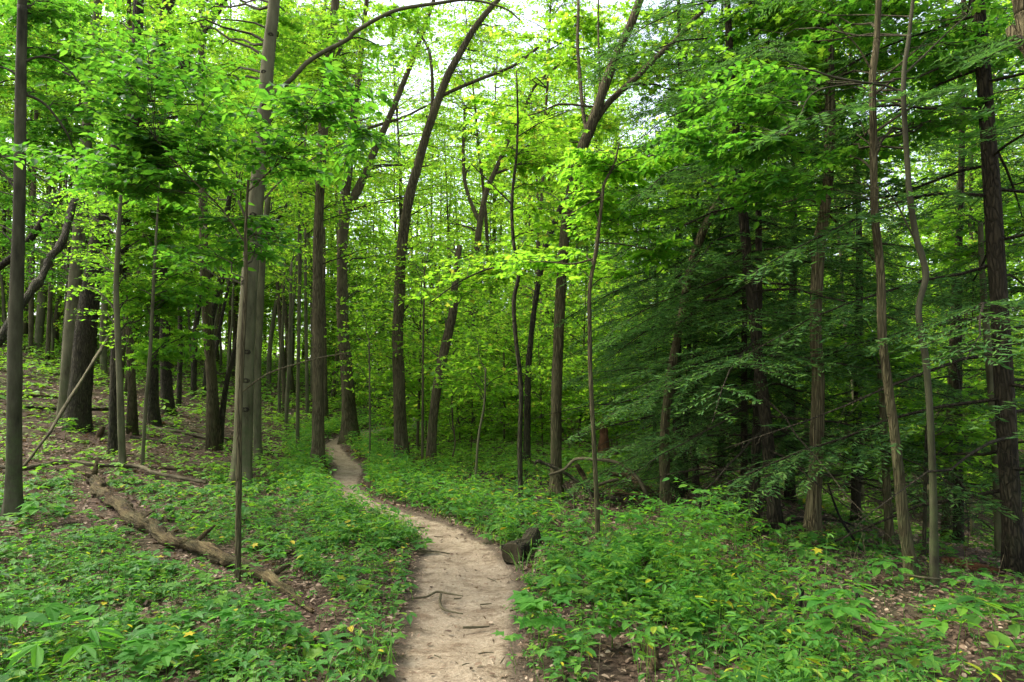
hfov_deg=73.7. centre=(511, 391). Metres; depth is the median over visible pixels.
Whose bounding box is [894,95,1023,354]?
tall tree
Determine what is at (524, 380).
young tree
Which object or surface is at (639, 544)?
leafy plant
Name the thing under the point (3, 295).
slim tree
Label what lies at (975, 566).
rotten log
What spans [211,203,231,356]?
background tree
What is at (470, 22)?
slim tree
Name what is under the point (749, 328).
young tree
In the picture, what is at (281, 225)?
tall tree
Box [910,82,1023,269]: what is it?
slim tree
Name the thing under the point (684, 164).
tall tree
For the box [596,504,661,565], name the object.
leafy plant
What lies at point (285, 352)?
tall tree
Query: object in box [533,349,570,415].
young tree
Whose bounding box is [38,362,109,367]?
slope log
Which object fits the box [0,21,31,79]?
slim tree
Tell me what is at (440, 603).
exposed root
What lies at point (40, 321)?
background tree
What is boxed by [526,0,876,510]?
hemlock tree
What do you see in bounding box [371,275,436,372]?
young tree
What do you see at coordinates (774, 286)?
young tree
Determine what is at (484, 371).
young tree
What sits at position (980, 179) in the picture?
young tree
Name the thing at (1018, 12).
leaning tree
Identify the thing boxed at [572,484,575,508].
broken stick
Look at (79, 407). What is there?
oak tree
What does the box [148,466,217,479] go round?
slope log
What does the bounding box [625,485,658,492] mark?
brush branch
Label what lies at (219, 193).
slim tree
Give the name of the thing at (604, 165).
maple sapling
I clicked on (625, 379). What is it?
hemlock tree
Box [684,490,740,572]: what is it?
leafy plant
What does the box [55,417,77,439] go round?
leafy plant
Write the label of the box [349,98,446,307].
tall tree
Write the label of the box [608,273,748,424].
young tree
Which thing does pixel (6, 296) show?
young tree
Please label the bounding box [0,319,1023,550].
ground cover
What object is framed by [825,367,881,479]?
young tree
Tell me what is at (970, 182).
slim tree
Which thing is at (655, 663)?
rotten log
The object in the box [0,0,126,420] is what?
beech tree
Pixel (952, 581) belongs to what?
leafy plant
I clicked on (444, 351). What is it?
cherry tree
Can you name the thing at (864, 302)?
young tree
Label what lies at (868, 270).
young tree
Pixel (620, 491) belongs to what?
brush branch
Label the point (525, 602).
leafy plant
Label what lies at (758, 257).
hemlock tree
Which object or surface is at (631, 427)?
hemlock tree
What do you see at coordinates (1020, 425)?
young tree
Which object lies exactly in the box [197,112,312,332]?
young tree
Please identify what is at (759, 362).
hemlock tree
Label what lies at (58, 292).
young tree
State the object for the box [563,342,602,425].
young tree
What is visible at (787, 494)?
hemlock tree
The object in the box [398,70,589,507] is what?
crooked sapling
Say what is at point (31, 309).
background tree
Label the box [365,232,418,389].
background tree
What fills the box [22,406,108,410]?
slope log
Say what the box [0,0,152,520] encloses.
maple tree
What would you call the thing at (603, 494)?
brush branch
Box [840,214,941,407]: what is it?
young tree
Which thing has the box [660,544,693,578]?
leafy plant
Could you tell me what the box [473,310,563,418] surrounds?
young tree
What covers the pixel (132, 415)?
slim tree
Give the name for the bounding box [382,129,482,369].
tall tree
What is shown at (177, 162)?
slim tree
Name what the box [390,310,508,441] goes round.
young tree
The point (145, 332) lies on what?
young tree
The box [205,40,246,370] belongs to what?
slim tree
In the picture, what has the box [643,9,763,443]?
slim tree
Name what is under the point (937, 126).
maple tree
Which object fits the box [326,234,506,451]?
young tree
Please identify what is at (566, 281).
grey tree
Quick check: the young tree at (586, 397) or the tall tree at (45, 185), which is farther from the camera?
the tall tree at (45, 185)
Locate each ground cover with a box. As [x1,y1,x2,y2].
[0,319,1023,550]
[0,412,1023,681]
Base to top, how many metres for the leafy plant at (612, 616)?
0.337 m
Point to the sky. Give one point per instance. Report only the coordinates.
(527, 12)
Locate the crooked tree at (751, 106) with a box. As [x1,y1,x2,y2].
[634,0,1022,588]
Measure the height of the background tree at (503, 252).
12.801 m
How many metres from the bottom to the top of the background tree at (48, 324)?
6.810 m
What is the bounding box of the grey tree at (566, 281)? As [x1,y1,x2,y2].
[534,146,635,402]
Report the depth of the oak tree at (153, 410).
18.43 m
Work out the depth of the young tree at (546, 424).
17.09 m
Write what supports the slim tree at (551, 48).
on the ground at (610, 668)
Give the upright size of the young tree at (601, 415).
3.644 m
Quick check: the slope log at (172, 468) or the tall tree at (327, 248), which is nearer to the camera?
the slope log at (172, 468)
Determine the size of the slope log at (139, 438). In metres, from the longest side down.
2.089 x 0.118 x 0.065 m
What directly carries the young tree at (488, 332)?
on the ground at (610, 668)
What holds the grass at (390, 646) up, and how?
on the ground at (610, 668)
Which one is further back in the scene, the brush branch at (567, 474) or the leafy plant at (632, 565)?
the brush branch at (567, 474)
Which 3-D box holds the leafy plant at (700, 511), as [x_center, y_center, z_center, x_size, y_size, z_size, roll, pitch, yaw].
[1.413,1.141,5.197,0.569,0.959,0.604,0,0,0]
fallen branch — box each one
[785,518,863,531]
[827,483,861,552]
[890,574,990,580]
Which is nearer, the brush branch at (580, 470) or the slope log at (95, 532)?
the slope log at (95, 532)
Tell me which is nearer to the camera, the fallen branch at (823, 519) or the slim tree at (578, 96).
the fallen branch at (823, 519)
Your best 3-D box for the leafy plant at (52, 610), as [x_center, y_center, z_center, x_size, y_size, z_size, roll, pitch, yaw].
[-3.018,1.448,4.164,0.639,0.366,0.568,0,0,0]
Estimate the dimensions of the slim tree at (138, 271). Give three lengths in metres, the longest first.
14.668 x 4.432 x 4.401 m
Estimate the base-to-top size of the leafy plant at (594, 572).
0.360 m
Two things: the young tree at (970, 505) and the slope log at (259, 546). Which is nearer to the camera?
the slope log at (259, 546)
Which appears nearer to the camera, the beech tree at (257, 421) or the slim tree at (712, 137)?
the beech tree at (257, 421)
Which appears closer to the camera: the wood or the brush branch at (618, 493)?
the brush branch at (618, 493)
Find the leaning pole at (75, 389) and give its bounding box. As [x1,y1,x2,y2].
[22,335,109,466]
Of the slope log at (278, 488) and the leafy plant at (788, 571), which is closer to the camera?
the leafy plant at (788, 571)
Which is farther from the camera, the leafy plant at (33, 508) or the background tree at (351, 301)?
the background tree at (351, 301)
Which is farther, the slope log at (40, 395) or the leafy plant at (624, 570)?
the slope log at (40, 395)
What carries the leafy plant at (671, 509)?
on the ground at (610, 668)
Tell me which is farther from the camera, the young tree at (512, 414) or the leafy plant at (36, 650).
the young tree at (512, 414)
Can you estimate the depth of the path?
5.19 m
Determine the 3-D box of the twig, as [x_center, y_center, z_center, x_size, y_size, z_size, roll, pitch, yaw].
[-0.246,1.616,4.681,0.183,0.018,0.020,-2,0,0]
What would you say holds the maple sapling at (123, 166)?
on the ground at (610, 668)
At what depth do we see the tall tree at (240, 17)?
32.63 m
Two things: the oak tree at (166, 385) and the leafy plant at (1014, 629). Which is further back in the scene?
the oak tree at (166, 385)
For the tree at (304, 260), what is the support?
on the ground at (610, 668)
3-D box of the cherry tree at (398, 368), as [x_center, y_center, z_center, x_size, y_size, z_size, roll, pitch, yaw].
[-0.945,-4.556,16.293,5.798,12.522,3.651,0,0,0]
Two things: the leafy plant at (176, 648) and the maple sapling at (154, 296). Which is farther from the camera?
the maple sapling at (154, 296)
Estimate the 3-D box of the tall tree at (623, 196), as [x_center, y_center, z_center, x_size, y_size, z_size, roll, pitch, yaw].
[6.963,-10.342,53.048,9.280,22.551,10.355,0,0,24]
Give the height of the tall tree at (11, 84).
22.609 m
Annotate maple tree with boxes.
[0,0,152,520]
[751,0,1023,580]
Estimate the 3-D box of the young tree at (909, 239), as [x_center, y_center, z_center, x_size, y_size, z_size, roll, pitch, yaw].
[10.736,-3.701,25.126,6.881,13.589,7.147,-2,-5,1]
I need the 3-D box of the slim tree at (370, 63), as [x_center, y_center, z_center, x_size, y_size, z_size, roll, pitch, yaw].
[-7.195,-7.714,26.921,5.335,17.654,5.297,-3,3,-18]
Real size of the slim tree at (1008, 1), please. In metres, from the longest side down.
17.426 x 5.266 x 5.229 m
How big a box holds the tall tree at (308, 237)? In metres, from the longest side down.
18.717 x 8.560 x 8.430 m
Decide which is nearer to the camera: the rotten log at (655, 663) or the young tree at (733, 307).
the rotten log at (655, 663)
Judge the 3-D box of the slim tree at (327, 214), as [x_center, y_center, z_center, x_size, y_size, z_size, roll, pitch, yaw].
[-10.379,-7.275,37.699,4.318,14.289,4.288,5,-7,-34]
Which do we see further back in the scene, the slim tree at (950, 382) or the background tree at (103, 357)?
the background tree at (103, 357)
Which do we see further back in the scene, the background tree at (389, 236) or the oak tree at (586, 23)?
the background tree at (389, 236)
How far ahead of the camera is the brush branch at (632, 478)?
9.64 m
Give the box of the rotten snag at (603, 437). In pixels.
[597,422,609,466]
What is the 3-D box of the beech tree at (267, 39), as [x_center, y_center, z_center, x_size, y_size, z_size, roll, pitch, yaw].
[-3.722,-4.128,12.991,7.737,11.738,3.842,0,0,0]
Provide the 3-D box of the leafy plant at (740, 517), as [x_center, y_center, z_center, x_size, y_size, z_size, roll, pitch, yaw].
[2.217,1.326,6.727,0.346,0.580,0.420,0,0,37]
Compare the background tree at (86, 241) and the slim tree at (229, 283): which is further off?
the background tree at (86, 241)
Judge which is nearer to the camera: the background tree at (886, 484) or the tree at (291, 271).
the background tree at (886, 484)
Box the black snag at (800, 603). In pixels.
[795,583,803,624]
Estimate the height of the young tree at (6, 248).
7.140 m
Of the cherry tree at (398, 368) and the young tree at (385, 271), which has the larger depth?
the young tree at (385, 271)
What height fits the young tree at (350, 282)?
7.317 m
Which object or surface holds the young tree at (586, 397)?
on the ground at (610, 668)
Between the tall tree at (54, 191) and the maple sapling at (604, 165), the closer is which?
the maple sapling at (604, 165)
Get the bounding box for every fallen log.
[80,461,313,612]
[458,472,548,487]
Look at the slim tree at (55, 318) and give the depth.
32.14 m
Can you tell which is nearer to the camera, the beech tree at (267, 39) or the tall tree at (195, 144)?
the beech tree at (267, 39)
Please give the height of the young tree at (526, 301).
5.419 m
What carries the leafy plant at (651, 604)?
on the ground at (610, 668)
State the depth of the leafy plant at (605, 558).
5.40 m
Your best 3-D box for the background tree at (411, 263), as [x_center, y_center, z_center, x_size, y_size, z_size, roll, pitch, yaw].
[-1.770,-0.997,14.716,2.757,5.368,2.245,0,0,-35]
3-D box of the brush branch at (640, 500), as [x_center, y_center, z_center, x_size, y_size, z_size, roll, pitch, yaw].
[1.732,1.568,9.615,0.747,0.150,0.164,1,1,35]
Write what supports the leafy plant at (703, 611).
on the ground at (610, 668)
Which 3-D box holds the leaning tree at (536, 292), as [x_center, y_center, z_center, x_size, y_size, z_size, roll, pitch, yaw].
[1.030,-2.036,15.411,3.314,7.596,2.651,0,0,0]
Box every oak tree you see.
[0,0,281,431]
[30,0,227,455]
[57,108,240,426]
[88,166,230,414]
[486,0,747,501]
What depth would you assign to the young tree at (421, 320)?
43.42 m
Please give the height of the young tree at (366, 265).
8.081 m
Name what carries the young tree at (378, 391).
on the ground at (610, 668)
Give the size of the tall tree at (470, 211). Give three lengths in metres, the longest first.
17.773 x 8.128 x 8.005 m
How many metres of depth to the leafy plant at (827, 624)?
3.86 m
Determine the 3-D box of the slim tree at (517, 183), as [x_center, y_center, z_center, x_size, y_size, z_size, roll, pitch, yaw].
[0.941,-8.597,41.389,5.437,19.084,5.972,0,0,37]
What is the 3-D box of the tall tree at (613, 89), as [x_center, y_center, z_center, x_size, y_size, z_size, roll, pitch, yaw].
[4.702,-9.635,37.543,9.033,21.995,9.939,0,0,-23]
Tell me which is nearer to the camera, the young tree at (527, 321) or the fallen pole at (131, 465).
the fallen pole at (131, 465)
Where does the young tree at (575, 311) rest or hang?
on the ground at (610, 668)
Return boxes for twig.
[463,626,488,628]
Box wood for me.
[0,0,1023,421]
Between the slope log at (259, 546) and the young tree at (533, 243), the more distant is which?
the young tree at (533, 243)
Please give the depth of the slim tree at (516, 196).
36.73 m
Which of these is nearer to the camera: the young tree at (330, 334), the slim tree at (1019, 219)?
the slim tree at (1019, 219)
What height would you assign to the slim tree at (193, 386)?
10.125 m
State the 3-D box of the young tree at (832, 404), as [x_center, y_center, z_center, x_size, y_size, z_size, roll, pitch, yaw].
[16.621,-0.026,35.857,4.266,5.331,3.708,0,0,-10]
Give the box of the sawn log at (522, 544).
[501,527,541,564]
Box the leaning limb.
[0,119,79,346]
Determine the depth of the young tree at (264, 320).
42.49 m
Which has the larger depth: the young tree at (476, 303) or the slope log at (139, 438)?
the young tree at (476, 303)
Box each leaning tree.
[491,134,614,466]
[612,131,808,513]
[1006,0,1023,56]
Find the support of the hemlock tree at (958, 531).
on the ground at (610, 668)
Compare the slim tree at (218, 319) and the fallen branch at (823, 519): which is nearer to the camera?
the fallen branch at (823, 519)
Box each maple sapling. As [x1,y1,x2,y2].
[0,0,413,581]
[82,171,237,465]
[490,142,710,540]
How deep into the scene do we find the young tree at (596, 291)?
29.95 m
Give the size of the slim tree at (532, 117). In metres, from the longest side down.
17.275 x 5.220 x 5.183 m
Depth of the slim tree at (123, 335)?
25.23 m
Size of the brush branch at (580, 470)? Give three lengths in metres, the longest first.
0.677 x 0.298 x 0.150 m
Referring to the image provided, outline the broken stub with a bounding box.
[94,426,105,439]
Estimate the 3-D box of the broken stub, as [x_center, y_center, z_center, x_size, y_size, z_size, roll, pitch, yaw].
[-9.327,0.949,15.480,0.159,0.338,0.157,23,-11,-27]
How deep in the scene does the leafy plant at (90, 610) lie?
4.49 m
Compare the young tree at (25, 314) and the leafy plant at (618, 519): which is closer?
the leafy plant at (618, 519)
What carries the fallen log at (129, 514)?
on the ground at (610, 668)
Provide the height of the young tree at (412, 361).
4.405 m
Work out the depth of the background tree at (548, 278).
26.56 m
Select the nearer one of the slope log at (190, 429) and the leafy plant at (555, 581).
the leafy plant at (555, 581)
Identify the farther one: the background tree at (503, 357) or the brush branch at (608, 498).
the background tree at (503, 357)
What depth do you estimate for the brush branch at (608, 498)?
9.38 m
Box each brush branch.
[534,459,593,497]
[548,457,650,506]
[562,485,586,505]
[574,463,601,491]
[585,485,593,503]
[598,478,618,485]
[599,486,650,496]
[599,492,612,501]
[605,471,654,495]
[605,494,634,502]
[610,496,642,507]
[612,491,658,501]
[619,498,658,507]
[622,495,645,499]
[623,488,658,497]
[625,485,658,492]
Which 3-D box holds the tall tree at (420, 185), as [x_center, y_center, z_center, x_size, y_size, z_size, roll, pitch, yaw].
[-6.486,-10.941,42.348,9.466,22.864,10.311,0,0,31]
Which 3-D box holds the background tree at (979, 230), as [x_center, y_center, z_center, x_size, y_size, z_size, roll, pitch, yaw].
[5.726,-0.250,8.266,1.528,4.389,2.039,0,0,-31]
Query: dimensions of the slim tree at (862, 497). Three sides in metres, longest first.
15.388 x 4.415 x 3.672 m
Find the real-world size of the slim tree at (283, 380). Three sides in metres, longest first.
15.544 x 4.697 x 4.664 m
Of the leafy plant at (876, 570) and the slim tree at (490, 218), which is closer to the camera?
the leafy plant at (876, 570)
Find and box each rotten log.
[634,634,662,671]
[941,557,1000,573]
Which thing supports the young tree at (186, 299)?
on the ground at (610, 668)
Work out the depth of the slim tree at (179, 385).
22.48 m
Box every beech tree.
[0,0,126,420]
[117,0,519,487]
[189,196,327,463]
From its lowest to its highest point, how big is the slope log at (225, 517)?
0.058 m
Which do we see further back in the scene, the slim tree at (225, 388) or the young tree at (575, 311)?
the young tree at (575, 311)
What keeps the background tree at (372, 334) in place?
on the ground at (610, 668)
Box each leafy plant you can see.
[0,589,75,643]
[7,615,125,673]
[15,494,68,523]
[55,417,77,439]
[71,593,141,633]
[113,623,198,678]
[205,598,294,647]
[506,588,576,648]
[537,559,591,615]
[580,550,628,582]
[585,555,619,601]
[593,602,633,648]
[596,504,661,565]
[598,554,619,579]
[607,566,636,589]
[610,506,655,550]
[616,535,662,563]
[620,551,649,585]
[629,490,692,584]
[638,588,668,619]
[652,507,711,586]
[652,520,736,621]
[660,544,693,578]
[661,474,739,595]
[665,496,728,553]
[665,586,688,616]
[668,578,701,635]
[678,498,730,569]
[680,599,719,644]
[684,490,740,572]
[697,572,743,612]
[707,497,761,558]
[711,489,758,554]
[716,497,755,552]
[752,519,787,533]
[765,561,812,603]
[796,595,903,670]
[811,580,877,635]
[865,555,913,584]
[916,599,1016,673]
[941,569,993,594]
[955,595,1023,654]
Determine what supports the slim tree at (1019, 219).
on the ground at (610, 668)
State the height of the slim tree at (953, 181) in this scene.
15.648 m
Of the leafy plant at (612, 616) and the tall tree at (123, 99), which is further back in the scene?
the tall tree at (123, 99)
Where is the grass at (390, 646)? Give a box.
[306,469,550,681]
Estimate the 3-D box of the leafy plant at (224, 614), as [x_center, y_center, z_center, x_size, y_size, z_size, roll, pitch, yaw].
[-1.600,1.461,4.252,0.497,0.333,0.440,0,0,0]
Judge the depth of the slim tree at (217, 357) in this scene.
38.90 m
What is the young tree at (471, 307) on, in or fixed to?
on the ground at (610, 668)
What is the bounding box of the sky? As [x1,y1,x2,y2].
[0,0,1023,369]
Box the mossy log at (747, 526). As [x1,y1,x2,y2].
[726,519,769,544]
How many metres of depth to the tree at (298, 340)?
16.36 m
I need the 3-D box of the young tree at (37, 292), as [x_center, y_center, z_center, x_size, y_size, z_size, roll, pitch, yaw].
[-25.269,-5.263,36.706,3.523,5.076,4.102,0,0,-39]
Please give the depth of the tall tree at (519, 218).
51.23 m
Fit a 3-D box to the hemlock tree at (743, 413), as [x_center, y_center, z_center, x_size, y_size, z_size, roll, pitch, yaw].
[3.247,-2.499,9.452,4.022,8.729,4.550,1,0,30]
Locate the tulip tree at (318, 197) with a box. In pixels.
[231,0,429,473]
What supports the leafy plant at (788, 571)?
on the ground at (610, 668)
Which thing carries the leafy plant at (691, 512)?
on the ground at (610, 668)
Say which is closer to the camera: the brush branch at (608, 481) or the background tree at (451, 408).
the brush branch at (608, 481)
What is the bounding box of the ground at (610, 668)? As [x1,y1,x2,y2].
[0,322,1023,681]
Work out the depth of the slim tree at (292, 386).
29.24 m
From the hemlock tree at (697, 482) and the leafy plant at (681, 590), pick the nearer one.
the leafy plant at (681, 590)
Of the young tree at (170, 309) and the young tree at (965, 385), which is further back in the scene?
the young tree at (170, 309)
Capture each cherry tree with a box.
[354,0,565,463]
[391,240,515,470]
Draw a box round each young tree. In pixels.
[0,205,38,310]
[0,222,67,342]
[0,238,26,315]
[3,258,65,323]
[35,250,113,362]
[84,217,195,342]
[98,263,138,334]
[111,241,193,334]
[113,187,238,362]
[143,216,227,332]
[169,295,201,355]
[188,231,265,322]
[194,269,240,340]
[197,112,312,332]
[226,267,276,343]
[263,294,303,348]
[264,191,339,373]
[285,252,389,391]
[286,237,393,380]
[294,296,372,371]
[295,296,336,374]
[295,323,331,363]
[300,295,352,359]
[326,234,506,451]
[326,261,388,359]
[327,341,385,405]
[328,227,420,400]
[330,318,382,390]
[346,329,432,429]
[358,278,417,394]
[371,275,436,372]
[383,304,466,437]
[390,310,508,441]
[404,275,519,423]
[407,300,442,372]
[413,276,534,428]
[414,329,524,454]
[428,244,524,414]
[443,271,508,339]
[451,331,502,410]
[456,289,582,426]
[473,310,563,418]
[481,329,597,453]
[483,267,621,436]
[483,298,577,404]
[484,228,597,412]
[485,289,523,373]
[498,344,550,419]
[507,264,650,445]
[510,282,553,354]
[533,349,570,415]
[542,246,639,421]
[546,314,660,460]
[547,250,600,406]
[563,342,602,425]
[564,271,668,443]
[564,345,644,447]
[586,234,702,430]
[603,288,671,395]
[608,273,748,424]
[668,211,809,453]
[684,236,804,438]
[724,199,871,424]
[732,123,910,460]
[750,326,811,429]
[762,170,903,458]
[806,250,977,465]
[810,391,844,419]
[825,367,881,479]
[832,225,919,397]
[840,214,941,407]
[865,262,1023,494]
[870,333,1023,494]
[885,157,1023,487]
[891,291,1023,536]
[912,346,987,433]
[977,285,1023,449]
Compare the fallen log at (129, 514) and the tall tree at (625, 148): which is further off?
the tall tree at (625, 148)
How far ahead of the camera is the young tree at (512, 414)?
19.03 m
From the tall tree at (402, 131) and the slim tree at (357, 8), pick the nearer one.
the slim tree at (357, 8)
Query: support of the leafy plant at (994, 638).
on the ground at (610, 668)
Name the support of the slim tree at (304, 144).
on the ground cover at (827, 502)
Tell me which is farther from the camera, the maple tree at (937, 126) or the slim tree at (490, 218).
the slim tree at (490, 218)
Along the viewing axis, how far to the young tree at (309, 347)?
45.38 m
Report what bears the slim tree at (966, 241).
on the ground at (610, 668)
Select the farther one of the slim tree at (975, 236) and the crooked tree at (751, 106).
the slim tree at (975, 236)
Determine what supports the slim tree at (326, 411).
on the ground at (610, 668)
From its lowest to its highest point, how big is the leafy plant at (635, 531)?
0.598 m
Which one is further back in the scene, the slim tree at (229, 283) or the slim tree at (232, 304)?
the slim tree at (232, 304)
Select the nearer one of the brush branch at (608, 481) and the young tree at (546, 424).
the brush branch at (608, 481)
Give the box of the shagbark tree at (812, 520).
[667,0,919,543]
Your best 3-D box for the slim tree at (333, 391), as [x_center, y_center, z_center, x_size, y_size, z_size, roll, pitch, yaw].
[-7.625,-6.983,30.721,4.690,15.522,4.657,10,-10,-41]
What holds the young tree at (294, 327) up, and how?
on the ground at (610, 668)
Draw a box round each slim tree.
[0,0,103,268]
[0,8,13,108]
[0,9,29,340]
[0,16,83,339]
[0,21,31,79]
[0,21,100,358]
[30,0,124,347]
[68,0,197,382]
[77,0,215,434]
[97,1,209,395]
[148,61,195,334]
[150,202,214,405]
[171,77,228,361]
[174,0,274,375]
[181,203,288,356]
[190,156,275,396]
[191,165,250,396]
[195,89,252,334]
[197,2,222,450]
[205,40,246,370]
[206,1,323,396]
[207,81,287,371]
[207,85,277,343]
[213,0,320,415]
[220,179,334,446]
[242,0,362,421]
[252,0,392,239]
[269,4,385,420]
[279,0,404,405]
[294,128,357,258]
[304,1,378,383]
[312,81,398,403]
[343,127,402,388]
[397,79,483,344]
[403,0,540,422]
[451,154,518,271]
[455,156,523,409]
[460,0,638,388]
[479,93,556,378]
[485,46,585,338]
[490,52,566,328]
[505,58,601,311]
[519,16,648,423]
[581,101,655,416]
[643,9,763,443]
[776,17,915,509]
[799,7,911,480]
[848,0,1023,542]
[883,0,1023,480]
[899,2,1023,535]
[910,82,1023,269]
[921,144,1007,278]
[954,0,1023,227]
[1002,110,1023,508]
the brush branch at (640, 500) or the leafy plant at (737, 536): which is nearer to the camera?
the leafy plant at (737, 536)
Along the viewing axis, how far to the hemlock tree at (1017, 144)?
10.54 m
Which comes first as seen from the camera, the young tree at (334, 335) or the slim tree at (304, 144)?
the slim tree at (304, 144)
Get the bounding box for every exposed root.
[410,590,462,598]
[414,531,449,553]
[438,593,462,613]
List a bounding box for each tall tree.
[0,0,107,285]
[0,10,111,328]
[0,23,101,315]
[66,0,225,343]
[148,28,229,328]
[179,2,328,295]
[195,21,281,276]
[214,0,396,394]
[221,0,365,370]
[223,11,333,376]
[295,155,364,322]
[300,25,477,394]
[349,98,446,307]
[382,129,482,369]
[423,32,556,293]
[423,159,520,328]
[470,65,604,405]
[490,134,552,391]
[516,6,669,339]
[569,127,647,304]
[572,78,661,314]
[635,93,775,336]
[804,85,944,467]
[888,0,1023,480]
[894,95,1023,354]
[909,103,1023,360]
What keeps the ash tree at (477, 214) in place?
on the ground at (610, 668)
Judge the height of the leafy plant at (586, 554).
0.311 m
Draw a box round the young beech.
[27,154,197,470]
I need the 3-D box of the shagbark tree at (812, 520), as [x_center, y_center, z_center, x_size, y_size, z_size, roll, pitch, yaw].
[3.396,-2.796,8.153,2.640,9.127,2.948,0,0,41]
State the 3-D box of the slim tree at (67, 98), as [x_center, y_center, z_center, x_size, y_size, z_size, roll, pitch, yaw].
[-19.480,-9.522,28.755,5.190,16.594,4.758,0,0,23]
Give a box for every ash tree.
[279,0,470,444]
[407,55,569,423]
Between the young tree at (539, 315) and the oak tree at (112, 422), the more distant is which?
the young tree at (539, 315)
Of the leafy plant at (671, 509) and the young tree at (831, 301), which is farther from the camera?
the young tree at (831, 301)
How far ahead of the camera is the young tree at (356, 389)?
26.08 m
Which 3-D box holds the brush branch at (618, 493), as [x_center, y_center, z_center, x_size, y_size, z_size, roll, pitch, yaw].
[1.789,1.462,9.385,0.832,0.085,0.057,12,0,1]
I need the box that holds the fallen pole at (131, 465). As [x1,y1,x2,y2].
[0,460,206,483]
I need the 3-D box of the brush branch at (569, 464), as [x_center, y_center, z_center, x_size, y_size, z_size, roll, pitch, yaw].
[1.241,1.148,9.308,1.481,0.503,0.211,17,5,16]
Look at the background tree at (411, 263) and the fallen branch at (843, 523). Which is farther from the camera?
the background tree at (411, 263)
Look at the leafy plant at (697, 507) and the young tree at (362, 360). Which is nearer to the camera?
the leafy plant at (697, 507)
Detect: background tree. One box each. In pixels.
[0,76,62,355]
[0,161,73,350]
[0,169,45,309]
[1,169,42,325]
[3,214,88,360]
[11,192,95,366]
[62,181,142,375]
[85,174,95,250]
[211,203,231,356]
[324,303,414,461]
[326,247,384,386]
[363,228,474,467]
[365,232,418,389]
[402,338,502,466]
[416,332,551,482]
[464,234,522,295]
[478,318,547,445]
[523,218,575,421]
[801,330,958,544]
[853,383,1020,555]
[905,184,1023,556]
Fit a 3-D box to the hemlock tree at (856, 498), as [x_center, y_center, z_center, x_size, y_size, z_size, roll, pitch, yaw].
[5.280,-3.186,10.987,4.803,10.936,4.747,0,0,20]
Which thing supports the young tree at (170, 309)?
on the ground at (610, 668)
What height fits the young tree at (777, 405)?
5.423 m
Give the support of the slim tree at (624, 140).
on the ground at (610, 668)
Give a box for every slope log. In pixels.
[4,393,57,398]
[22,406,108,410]
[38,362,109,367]
[69,530,125,534]
[126,412,227,442]
[130,436,197,449]
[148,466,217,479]
[163,422,232,439]
[204,516,255,519]
[242,546,272,549]
[263,486,323,494]
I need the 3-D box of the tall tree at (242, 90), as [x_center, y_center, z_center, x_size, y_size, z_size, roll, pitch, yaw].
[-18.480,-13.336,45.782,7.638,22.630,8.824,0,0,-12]
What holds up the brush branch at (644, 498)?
on the ground at (610, 668)
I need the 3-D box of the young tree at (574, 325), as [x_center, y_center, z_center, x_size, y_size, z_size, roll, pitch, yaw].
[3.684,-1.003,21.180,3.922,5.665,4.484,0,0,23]
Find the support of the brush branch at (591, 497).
on the ground at (610, 668)
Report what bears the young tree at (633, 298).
on the ground at (610, 668)
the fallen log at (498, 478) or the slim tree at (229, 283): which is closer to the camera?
the fallen log at (498, 478)
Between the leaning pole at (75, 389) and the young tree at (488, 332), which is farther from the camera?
the young tree at (488, 332)
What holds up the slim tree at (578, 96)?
on the ground at (610, 668)
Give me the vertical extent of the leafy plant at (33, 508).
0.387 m
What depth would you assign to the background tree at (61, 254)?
24.90 m
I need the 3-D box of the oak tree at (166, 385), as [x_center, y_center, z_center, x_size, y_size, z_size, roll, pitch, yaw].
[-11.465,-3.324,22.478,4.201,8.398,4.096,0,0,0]
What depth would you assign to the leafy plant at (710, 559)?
4.42 m
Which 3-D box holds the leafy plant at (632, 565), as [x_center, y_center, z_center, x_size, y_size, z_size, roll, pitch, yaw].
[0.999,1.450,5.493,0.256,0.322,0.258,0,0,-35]
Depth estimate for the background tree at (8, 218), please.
38.65 m
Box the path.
[325,402,538,681]
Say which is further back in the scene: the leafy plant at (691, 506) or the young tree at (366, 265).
the young tree at (366, 265)
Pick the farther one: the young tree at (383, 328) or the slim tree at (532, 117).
the young tree at (383, 328)
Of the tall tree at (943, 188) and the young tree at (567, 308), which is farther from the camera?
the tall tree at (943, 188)
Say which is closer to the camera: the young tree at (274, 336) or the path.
the path
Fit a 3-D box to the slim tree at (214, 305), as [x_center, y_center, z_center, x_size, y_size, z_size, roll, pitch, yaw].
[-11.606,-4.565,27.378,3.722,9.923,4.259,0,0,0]
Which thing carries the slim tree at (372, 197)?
on the ground at (610, 668)
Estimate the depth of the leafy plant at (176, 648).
3.71 m
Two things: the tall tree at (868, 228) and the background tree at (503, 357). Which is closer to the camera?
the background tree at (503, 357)
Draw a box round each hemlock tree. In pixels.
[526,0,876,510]
[557,0,1023,552]
[564,0,909,529]
[567,118,739,474]
[569,23,798,513]
[577,0,830,488]
[582,0,1018,524]
[591,1,853,478]
[626,7,1023,503]
[658,0,1023,575]
[719,0,1023,523]
[790,0,1023,543]
[795,0,1023,549]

